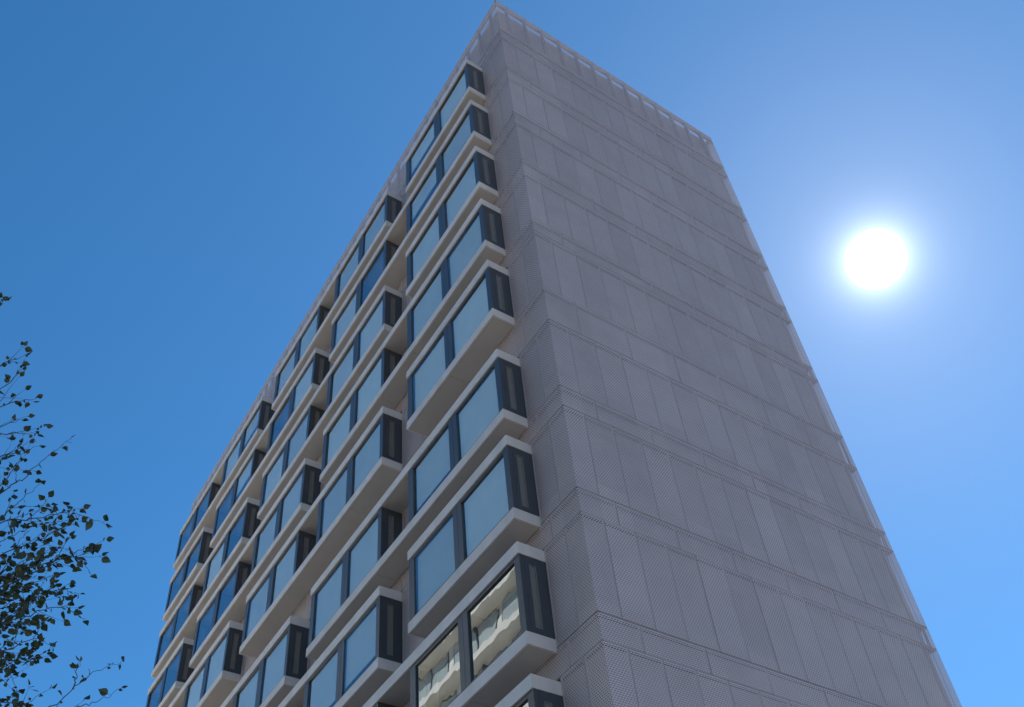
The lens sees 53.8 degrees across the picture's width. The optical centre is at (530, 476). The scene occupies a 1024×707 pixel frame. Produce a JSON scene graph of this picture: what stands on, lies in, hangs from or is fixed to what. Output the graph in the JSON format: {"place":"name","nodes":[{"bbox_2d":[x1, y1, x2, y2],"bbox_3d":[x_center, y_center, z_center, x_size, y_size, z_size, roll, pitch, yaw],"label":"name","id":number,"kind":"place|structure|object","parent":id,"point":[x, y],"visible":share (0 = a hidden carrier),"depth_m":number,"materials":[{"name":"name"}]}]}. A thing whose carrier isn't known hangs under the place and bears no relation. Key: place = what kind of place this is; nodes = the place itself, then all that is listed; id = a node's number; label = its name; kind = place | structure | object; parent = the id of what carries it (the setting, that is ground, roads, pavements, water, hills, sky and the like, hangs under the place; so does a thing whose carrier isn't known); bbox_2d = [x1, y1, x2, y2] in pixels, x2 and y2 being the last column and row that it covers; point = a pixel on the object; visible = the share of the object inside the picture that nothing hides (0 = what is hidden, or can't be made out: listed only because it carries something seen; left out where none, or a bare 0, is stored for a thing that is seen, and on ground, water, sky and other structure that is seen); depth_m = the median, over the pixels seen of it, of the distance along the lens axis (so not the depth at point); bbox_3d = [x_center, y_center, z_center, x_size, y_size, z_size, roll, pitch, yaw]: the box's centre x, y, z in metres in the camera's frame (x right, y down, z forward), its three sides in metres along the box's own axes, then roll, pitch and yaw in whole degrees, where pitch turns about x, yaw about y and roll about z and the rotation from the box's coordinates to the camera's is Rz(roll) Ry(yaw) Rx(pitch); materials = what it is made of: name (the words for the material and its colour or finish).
{"place":"outdoors","nodes":[
{"label":"outdoors","id":0,"kind":"place"},
{"bbox_2d":[0,292,127,706],"bbox_3d":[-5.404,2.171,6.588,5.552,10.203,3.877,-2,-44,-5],"label":"birch tree","id":1,"kind":"object","parent":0,"point":[22,610],"visible":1,"depth_m":7.16,"materials":[{"name":"green plant"}]},
{"bbox_2d":[0,0,1023,706],"label":"sky","id":2,"kind":"structure","parent":0,"point":[182,182],"materials":[{"name":"blue"}]},
{"bbox_2d":[146,0,961,706],"bbox_3d":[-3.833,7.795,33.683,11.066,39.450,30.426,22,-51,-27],"label":"apartment tower","id":3,"kind":"structure","parent":0,"point":[536,416],"depth_m":26.15,"materials":[{"name":"concrete"}]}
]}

